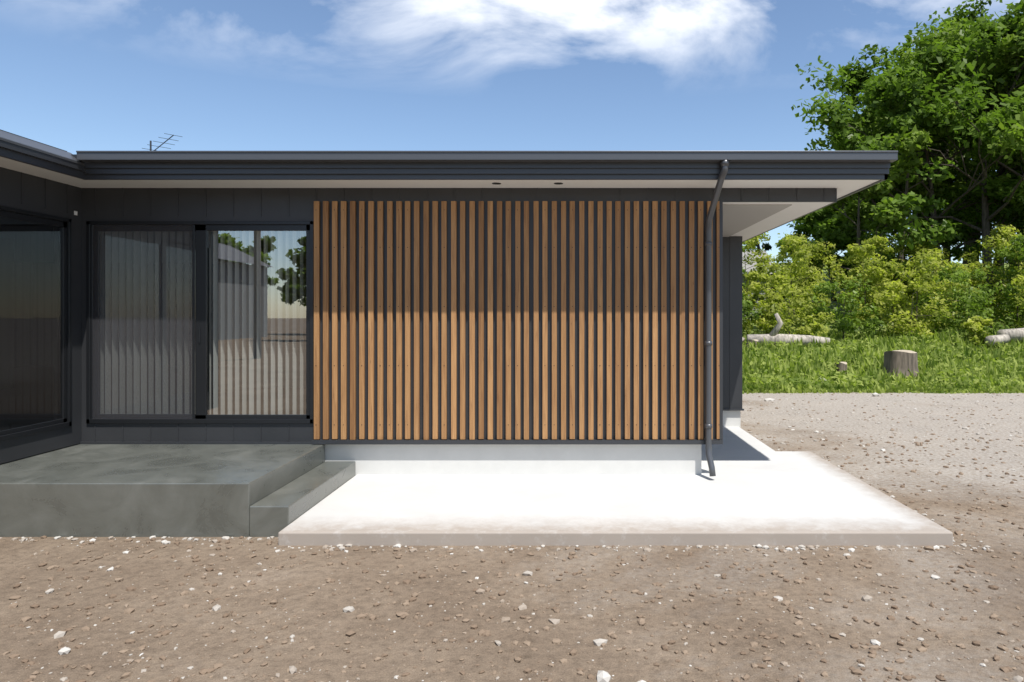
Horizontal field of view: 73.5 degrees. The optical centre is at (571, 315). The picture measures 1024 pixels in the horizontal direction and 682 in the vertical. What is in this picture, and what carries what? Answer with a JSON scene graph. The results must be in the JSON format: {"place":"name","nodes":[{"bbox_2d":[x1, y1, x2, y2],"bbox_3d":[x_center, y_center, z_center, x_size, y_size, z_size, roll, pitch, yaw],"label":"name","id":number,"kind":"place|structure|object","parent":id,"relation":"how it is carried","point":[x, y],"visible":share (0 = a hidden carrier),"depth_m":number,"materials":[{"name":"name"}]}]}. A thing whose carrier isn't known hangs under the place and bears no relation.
{"place":"outdoors","nodes":[
{"label":"outdoors","id":0,"kind":"place"},
{"bbox_2d":[142,133,181,150],"bbox_3d":[-7.300,-2.470,11.950,1.710,1.200,0.520,0,0,40],"label":"tv antenna","id":1,"kind":"object","parent":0,"point":[151,145],"visible":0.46,"depth_m":11.72,"materials":[{"name":"grey metal"}]},
{"bbox_2d":[0,137,889,241],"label":"stepped roof fascia","id":2,"kind":"object","parent":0,"point":[879,171],"visible":0.7,"depth_m":6.43,"materials":[{"name":"black metal"}]},
{"bbox_2d":[0,0,1022,262],"label":"sky","id":3,"kind":"structure","parent":0,"point":[76,75],"materials":[{"name":"blue"}]},
{"bbox_2d":[0,263,1023,681],"bbox_3d":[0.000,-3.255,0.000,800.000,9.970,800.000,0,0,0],"label":"terrain","id":4,"kind":"structure","parent":0,"point":[18,559],"depth_m":4.19,"materials":[{"name":"brown soil"}]},
{"bbox_2d":[0,444,324,536],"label":"porch platform","id":5,"kind":"structure","parent":4,"relation":"on","point":[147,490],"depth_m":5.33,"materials":[{"name":"grey concrete"}]},
{"bbox_2d":[250,461,354,536],"bbox_3d":[-2.364,1.635,6.157,0.308,0.290,1.655,0,0,0],"label":"porch step","id":6,"kind":"object","parent":4,"relation":"on","point":[275,513],"visible":0.66,"depth_m":5.68,"materials":[{"name":"grey concrete"}]},
{"bbox_2d":[0,167,834,463],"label":"exterior wall","id":7,"kind":"structure","parent":4,"relation":"on","point":[164,204],"depth_m":6.96,"materials":[{"name":"black wood"}]},
{"bbox_2d":[0,205,71,440],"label":"wing sliding door frame","id":8,"kind":"object","parent":7,"relation":"attached to","point":[65,224],"visible":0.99,"depth_m":6.72,"materials":[{"name":"black metal"}]},
{"bbox_2d":[0,217,61,430],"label":"sliding door glass","id":9,"kind":"object","parent":8,"relation":"in","point":[30,323],"visible":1,"depth_m":6.33,"materials":[{"name":"black glass"}]},
{"bbox_2d":[0,129,76,158],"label":"roof edge","id":10,"kind":"object","parent":7,"relation":"on","point":[74,155],"visible":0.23,"depth_m":6.14,"materials":[{"name":"black metal"}]},
{"bbox_2d":[0,130,84,165],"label":"roof","id":11,"kind":"structure","parent":10,"relation":"attached to","point":[32,144],"depth_m":5.91,"materials":[{"name":"grey metal"}]},
{"bbox_2d":[76,151,897,161],"bbox_3d":[-0.780,-1.477,6.348,7.580,0.084,0.113,0,0,0],"label":"eaves gutter","id":12,"kind":"object","parent":10,"relation":"attached to","point":[483,156],"visible":1,"depth_m":6.30,"materials":[{"name":"grey metal"}]},
{"bbox_2d":[86,221,313,422],"bbox_3d":[-3.785,0.070,7.005,2.310,2.060,0.120,0,0,0],"label":"sliding door frame","id":13,"kind":"object","parent":7,"relation":"attached to","point":[200,230],"visible":0.9,"depth_m":6.96,"materials":[{"name":"black metal"}]},
{"bbox_2d":[100,231,302,414],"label":"vertical blind slats","id":14,"kind":"object","parent":7,"relation":"attached to","point":[157,322],"visible":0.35,"depth_m":7.09,"materials":[{"name":"white fabric"}]},
{"bbox_2d":[104,365,305,414],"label":"interior floor","id":15,"kind":"structure","parent":7,"relation":"in","point":[247,395],"depth_m":9.49,"materials":[{"name":"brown wood"}]},
{"bbox_2d":[104,204,791,387],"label":"ceiling","id":16,"kind":"structure","parent":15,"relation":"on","point":[737,218],"depth_m":10.40,"materials":[{"name":"grey paint"}]},
{"bbox_2d":[80,409,743,443],"bbox_3d":[-1.240,1.328,8.470,7.520,0.128,3.120,0,0,0],"label":"base drip flashing","id":17,"kind":"object","parent":7,"relation":"attached to","point":[502,441],"visible":0.61,"depth_m":6.91,"materials":[{"name":"grey metal"}]},
{"bbox_2d":[21,172,824,440],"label":"siding standing seams","id":18,"kind":"object","parent":7,"relation":"attached to","point":[399,200],"visible":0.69,"depth_m":6.96,"materials":[{"name":"grey metal"}]},
{"bbox_2d":[0,157,878,241],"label":"eave soffit boards","id":19,"kind":"object","parent":7,"relation":"on","point":[794,210],"visible":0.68,"depth_m":6.78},
{"bbox_2d":[492,182,562,184],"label":"soffit downlights","id":20,"kind":"object","parent":19,"relation":"on","point":[557,183],"visible":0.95,"depth_m":6.71,"materials":[{"name":"black"}]},
{"bbox_2d":[314,201,719,439],"bbox_3d":[-0.547,0.052,6.941,4.142,2.424,0.039,0,0,0],"label":"wooden slat screen","id":21,"kind":"object","parent":7,"relation":"attached to","point":[490,319],"visible":0.98,"depth_m":6.92,"materials":[{"name":"brown wood"}]},
{"bbox_2d":[334,247,700,424],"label":"slat fixing screws","id":22,"kind":"object","parent":21,"relation":"attached to","point":[517,306],"visible":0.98,"depth_m":6.92,"materials":[{"name":"black metal"}]},
{"bbox_2d":[704,201,722,439],"bbox_3d":[1.441,0.072,6.954,0.182,2.465,0.062,0,0,0],"label":"wooden slat","id":23,"kind":"object","parent":7,"relation":"attached to","point":[714,320],"visible":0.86,"depth_m":6.96,"materials":[{"name":"brown wood"}]},
{"bbox_2d":[705,160,729,475],"bbox_3d":[1.406,0.077,6.618,0.099,3.044,0.638,0,0,-4],"label":"rain downpipe","id":24,"kind":"object","parent":7,"relation":"attached to","point":[724,164],"visible":1,"depth_m":6.83,"materials":[{"name":"grey metal"}]},
{"bbox_2d":[0,392,1023,681],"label":"scattered gravel stones","id":25,"kind":"object","parent":4,"relation":"on","point":[606,676],"visible":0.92,"depth_m":4.10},
{"bbox_2d":[325,411,739,474],"bbox_3d":[0.386,1.540,9.461,4.746,0.480,10.954,0,0,43],"label":"house foundation","id":26,"kind":"object","parent":4,"relation":"on","point":[526,459],"visible":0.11,"depth_m":6.99,"materials":[{"name":"grey concrete"}]},
{"bbox_2d":[278,427,952,545],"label":"concrete patio","id":27,"kind":"structure","parent":4,"relation":"on","point":[754,491],"depth_m":5.70,"materials":[{"name":"white concrete"}]},
{"bbox_2d":[742,244,746,296],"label":"shrub","id":28,"kind":"object","parent":4,"relation":"on","point":[743,271],"depth_m":29.47,"materials":[{"name":"green plant"}]},
{"bbox_2d":[742,283,758,333],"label":"shrub","id":29,"kind":"object","parent":4,"relation":"on","point":[747,324],"visible":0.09,"depth_m":25.76,"materials":[{"name":"green plant"}]},
{"bbox_2d":[746,339,757,347],"bbox_3d":[5.693,0.967,21.486,0.513,0.423,0.506,0,0,0],"label":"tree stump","id":30,"kind":"object","parent":4,"relation":"on","point":[752,341],"visible":0.34,"depth_m":21.42,"materials":[{"name":"grey wood"}]},
{"bbox_2d":[742,292,762,333],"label":"understorey shrub","id":31,"kind":"object","parent":4,"relation":"on","point":[746,311],"visible":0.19,"depth_m":23.34,"materials":[{"name":"green plant"}]},
{"bbox_2d":[742,274,765,319],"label":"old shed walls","id":32,"kind":"structure","parent":4,"relation":"on","point":[743,278],"depth_m":33.00,"materials":[{"name":"grey"}]},
{"bbox_2d":[742,250,772,273],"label":"old shed roof","id":33,"kind":"structure","parent":4,"relation":"on","point":[747,265],"depth_m":33.49,"materials":[{"name":"grey tile"}]},
{"bbox_2d":[742,232,775,319],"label":"shrub","id":34,"kind":"object","parent":4,"relation":"on","point":[750,244],"visible":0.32,"depth_m":31.03,"materials":[{"name":"green plant"}]},
{"bbox_2d":[751,237,784,310],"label":"shrub","id":35,"kind":"object","parent":4,"relation":"on","point":[767,246],"visible":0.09,"depth_m":35.78,"materials":[{"name":"green plant"}]},
{"bbox_2d":[745,262,795,329],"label":"shrub","id":36,"kind":"object","parent":4,"relation":"on","point":[767,315],"visible":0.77,"depth_m":24.27,"materials":[{"name":"green plant"}]},
{"bbox_2d":[742,313,829,345],"bbox_3d":[6.717,0.470,22.083,3.188,1.095,0.616,0,0,7],"label":"fallen log","id":37,"kind":"object","parent":4,"relation":"on","point":[773,335],"visible":0.62,"depth_m":21.89,"materials":[{"name":"grey wood"}]},
{"bbox_2d":[754,283,834,336],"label":"understorey shrub","id":38,"kind":"object","parent":4,"relation":"on","point":[807,329],"visible":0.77,"depth_m":22.73,"materials":[{"name":"green plant"}]},
{"bbox_2d":[759,232,830,328],"bbox_3d":[8.712,-1.277,26.736,2.807,4.070,2.368,0,0,-19],"label":"shrub","id":39,"kind":"object","parent":4,"relation":"on","point":[803,254],"visible":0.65,"depth_m":26.62,"materials":[{"name":"green plant"}]},
{"bbox_2d":[778,266,830,324],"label":"shrub","id":40,"kind":"object","parent":4,"relation":"on","point":[809,281],"visible":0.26,"depth_m":28.34,"materials":[{"name":"green plant"}]},
{"bbox_2d":[766,241,843,316],"bbox_3d":[10.554,-1.485,30.922,3.187,3.745,3.148,0,0,-19],"label":"shrub","id":41,"kind":"object","parent":4,"relation":"on","point":[817,257],"visible":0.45,"depth_m":30.76,"materials":[{"name":"green plant"}]},
{"bbox_2d":[776,216,876,299],"bbox_3d":[12.337,-2.435,33.961,4.469,5.087,5.407,0,0,11],"label":"broadleaf tree","id":42,"kind":"object","parent":4,"relation":"on","point":[827,231],"visible":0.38,"depth_m":33.33,"materials":[{"name":"green plant"}]},
{"bbox_2d":[811,214,863,300],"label":"broadleaf tree","id":43,"kind":"object","parent":4,"relation":"on","point":[831,278],"depth_m":40.04,"materials":[{"name":"green plant"}]},
{"bbox_2d":[834,362,846,373],"bbox_3d":[7.112,1.425,17.991,0.445,0.400,0.441,0,0,0],"label":"tree stump","id":44,"kind":"object","parent":4,"relation":"on","point":[842,365],"visible":0.42,"depth_m":17.87,"materials":[{"name":"grey wood"}]},
{"bbox_2d":[802,273,887,337],"bbox_3d":[9.304,-0.195,23.816,2.341,2.458,2.655,0,0,-38],"label":"understorey shrub","id":45,"kind":"object","parent":4,"relation":"on","point":[868,325],"visible":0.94,"depth_m":23.28,"materials":[{"name":"green plant"}]},
{"bbox_2d":[794,179,913,304],"bbox_3d":[13.443,-3.189,31.270,4.269,7.188,5.523,0,0,-34],"label":"broadleaf tree","id":46,"kind":"object","parent":4,"relation":"on","point":[853,216],"visible":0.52,"depth_m":30.71,"materials":[{"name":"green plant"}]},
{"bbox_2d":[840,257,885,318],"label":"shrub","id":47,"kind":"object","parent":4,"relation":"on","point":[857,263],"visible":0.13,"depth_m":29.20,"materials":[{"name":"green plant"}]},
{"bbox_2d":[833,243,893,329],"bbox_3d":[11.073,-0.956,25.727,2.141,3.582,2.127,0,0,-23],"label":"shrub","id":48,"kind":"object","parent":4,"relation":"on","point":[873,272],"visible":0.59,"depth_m":25.61,"materials":[{"name":"green plant"}]},
{"bbox_2d":[834,196,896,257],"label":"broadleaf tree","id":49,"kind":"object","parent":4,"relation":"on","point":[870,200],"visible":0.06,"depth_m":46.62,"materials":[{"name":"green plant"}]},
{"bbox_2d":[848,235,899,329],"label":"shrub","id":50,"kind":"object","parent":4,"relation":"on","point":[877,241],"visible":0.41,"depth_m":26.95,"materials":[{"name":"green plant"}]},
{"bbox_2d":[807,115,949,284],"bbox_3d":[16.432,-5.854,37.783,6.964,10.654,8.263,0,0,0],"label":"broadleaf tree","id":51,"kind":"object","parent":4,"relation":"on","point":[916,189],"visible":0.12,"depth_m":34.99,"materials":[{"name":"green plant"}]},
{"bbox_2d":[851,229,907,318],"bbox_3d":[13.742,-1.761,30.951,2.723,4.369,2.784,0,0,38],"label":"shrub","id":52,"kind":"object","parent":4,"relation":"on","point":[873,233],"visible":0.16,"depth_m":30.53,"materials":[{"name":"green plant"}]},
{"bbox_2d":[789,104,989,311],"bbox_3d":[16.420,-4.972,32.864,10.083,9.894,10.454,0,0,0],"label":"broadleaf tree","id":53,"kind":"object","parent":4,"relation":"on","point":[958,233],"visible":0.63,"depth_m":32.15,"materials":[{"name":"green plant"}]},
{"bbox_2d":[786,91,994,281],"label":"broadleaf tree","id":54,"kind":"object","parent":4,"relation":"on","point":[794,221],"visible":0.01,"depth_m":45.02,"materials":[{"name":"green plant"}]},
{"bbox_2d":[883,350,918,379],"bbox_3d":[8.372,1.320,17.419,1.041,0.860,1.025,0,0,0],"label":"tree stump","id":55,"kind":"object","parent":4,"relation":"on","point":[902,361],"visible":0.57,"depth_m":17.10,"materials":[{"name":"grey wood"}]},
{"bbox_2d":[829,105,973,277],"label":"broadleaf tree","id":56,"kind":"object","parent":4,"relation":"on","point":[957,179],"depth_m":62.17,"materials":[{"name":"green plant"}]},
{"bbox_2d":[875,232,928,315],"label":"bush","id":57,"kind":"object","parent":4,"relation":"on","point":[906,251],"visible":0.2,"depth_m":31.16,"materials":[{"name":"green plant"}]},
{"bbox_2d":[791,32,1023,274],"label":"broadleaf tree","id":58,"kind":"object","parent":4,"relation":"on","point":[936,66],"visible":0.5,"depth_m":31.77,"materials":[{"name":"green plant"}]},
{"bbox_2d":[795,23,1023,301],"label":"broadleaf tree","id":59,"kind":"object","parent":4,"relation":"on","point":[990,187],"visible":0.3,"depth_m":35.37,"materials":[{"name":"green plant"}]},
{"bbox_2d":[876,279,949,337],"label":"understorey shrub","id":60,"kind":"object","parent":4,"relation":"on","point":[896,323],"visible":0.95,"depth_m":23.29,"materials":[{"name":"green plant"}]},
{"bbox_2d":[836,68,998,214],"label":"broadleaf tree","id":61,"kind":"object","parent":4,"relation":"on","point":[941,144],"visible":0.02,"depth_m":50.08,"materials":[{"name":"green plant"}]},
{"bbox_2d":[869,248,969,334],"bbox_3d":[12.371,-0.749,24.395,3.248,3.344,2.562,0,0,30],"label":"bush","id":62,"kind":"object","parent":4,"relation":"on","point":[920,265],"visible":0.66,"depth_m":24.13,"materials":[{"name":"green plant"}]},
{"bbox_2d":[901,240,949,318],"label":"bush","id":63,"kind":"object","parent":4,"relation":"on","point":[914,253],"visible":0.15,"depth_m":30.20,"materials":[{"name":"green plant"}]},
{"bbox_2d":[829,0,1023,292],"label":"broadleaf tree","id":64,"kind":"object","parent":4,"relation":"on","point":[1011,26],"visible":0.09,"depth_m":35.10,"materials":[{"name":"green plant"}]},
{"bbox_2d":[857,2,997,282],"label":"broadleaf tree","id":65,"kind":"object","parent":4,"relation":"on","point":[935,20],"visible":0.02,"depth_m":49.58,"materials":[{"name":"green plant"}]},
{"bbox_2d":[860,25,1002,263],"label":"broadleaf tree","id":66,"kind":"object","parent":4,"relation":"on","point":[904,52],"visible":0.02,"depth_m":44.11,"materials":[{"name":"green plant"}]},
{"bbox_2d":[865,17,1018,285],"bbox_3d":[24.934,-9.058,39.011,13.905,16.696,14.241,0,0,-29],"label":"broadleaf tree","id":67,"kind":"object","parent":4,"relation":"on","point":[951,31],"visible":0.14,"depth_m":36.98,"materials":[{"name":"green plant"}]},
{"bbox_2d":[863,0,1021,293],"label":"broadleaf tree","id":68,"kind":"object","parent":4,"relation":"on","point":[972,14],"visible":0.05,"depth_m":43.14,"materials":[{"name":"green plant"}]},
{"bbox_2d":[913,248,972,319],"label":"bush","id":69,"kind":"object","parent":4,"relation":"on","point":[931,252],"visible":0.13,"depth_m":26.92,"materials":[{"name":"green plant"}]},
{"bbox_2d":[864,17,1023,310],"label":"broadleaf tree","id":70,"kind":"object","parent":4,"relation":"on","point":[912,143],"visible":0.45,"depth_m":31.80,"materials":[{"name":"green plant"}]},
{"bbox_2d":[915,262,998,329],"bbox_3d":[14.513,-0.621,25.927,2.605,2.850,2.843,0,0,0],"label":"bush","id":71,"kind":"object","parent":4,"relation":"on","point":[942,275],"visible":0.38,"depth_m":25.74,"materials":[{"name":"green plant"}]},
{"bbox_2d":[896,0,1023,249],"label":"broadleaf tree","id":72,"kind":"object","parent":4,"relation":"on","point":[983,50],"visible":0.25,"depth_m":32.16,"materials":[{"name":"green plant"}]},
{"bbox_2d":[926,42,996,263],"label":"broadleaf tree","id":73,"kind":"object","parent":4,"relation":"on","point":[964,262],"depth_m":61.45,"materials":[{"name":"green plant"}]},
{"bbox_2d":[921,269,1013,334],"bbox_3d":[13.458,-0.354,23.672,2.466,2.586,3.102,0,0,0],"label":"understorey shrub","id":74,"kind":"object","parent":4,"relation":"on","point":[970,300],"visible":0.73,"depth_m":23.35,"materials":[{"name":"green plant"}]},
{"bbox_2d":[943,261,1001,318],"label":"bush","id":75,"kind":"object","parent":4,"relation":"on","point":[973,266],"visible":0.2,"depth_m":27.79,"materials":[{"name":"green plant"}]},
{"bbox_2d":[935,85,1009,217],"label":"broadleaf tree","id":76,"kind":"object","parent":4,"relation":"on","point":[972,206],"visible":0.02,"depth_m":40.76,"materials":[{"name":"green plant"}]},
{"bbox_2d":[960,315,993,346],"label":"understorey shrub","id":77,"kind":"object","parent":4,"relation":"on","point":[973,324],"visible":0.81,"depth_m":20.98,"materials":[{"name":"green plant"}]},
{"bbox_2d":[957,224,1023,324],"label":"bush","id":78,"kind":"object","parent":4,"relation":"on","point":[1001,231],"visible":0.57,"depth_m":28.21,"materials":[{"name":"green plant"}]},
{"bbox_2d":[965,30,1023,223],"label":"broadleaf tree","id":79,"kind":"object","parent":4,"relation":"on","point":[992,207],"visible":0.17,"depth_m":30.73,"materials":[{"name":"green plant"}]},
{"bbox_2d":[978,233,1023,327],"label":"bush","id":80,"kind":"object","parent":4,"relation":"on","point":[1017,244],"visible":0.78,"depth_m":26.53,"materials":[{"name":"green plant"}]},
{"bbox_2d":[984,328,1023,345],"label":"fallen logs","id":81,"kind":"object","parent":4,"relation":"on","point":[1005,335],"visible":0.88,"depth_m":21.14,"materials":[{"name":"grey wood"}]},
{"bbox_2d":[996,251,1023,317],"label":"bush","id":82,"kind":"object","parent":4,"relation":"on","point":[1006,260],"visible":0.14,"depth_m":29.94,"materials":[{"name":"green plant"}]},
{"bbox_2d":[1003,156,1023,180],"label":"broadleaf tree","id":83,"kind":"object","parent":4,"relation":"on","point":[1018,163],"visible":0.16,"depth_m":35.03,"materials":[{"name":"green plant"}]},
{"bbox_2d":[1009,274,1023,328],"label":"understorey shrub","id":84,"kind":"object","parent":4,"relation":"on","point":[1020,283],"visible":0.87,"depth_m":23.63,"materials":[{"name":"green plant"}]},
{"bbox_2d":[742,324,1023,393],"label":"bank grass","id":85,"kind":"structure","parent":0,"point":[889,343],"depth_m":18.15,"materials":[{"name":"green plant"}]}
]}

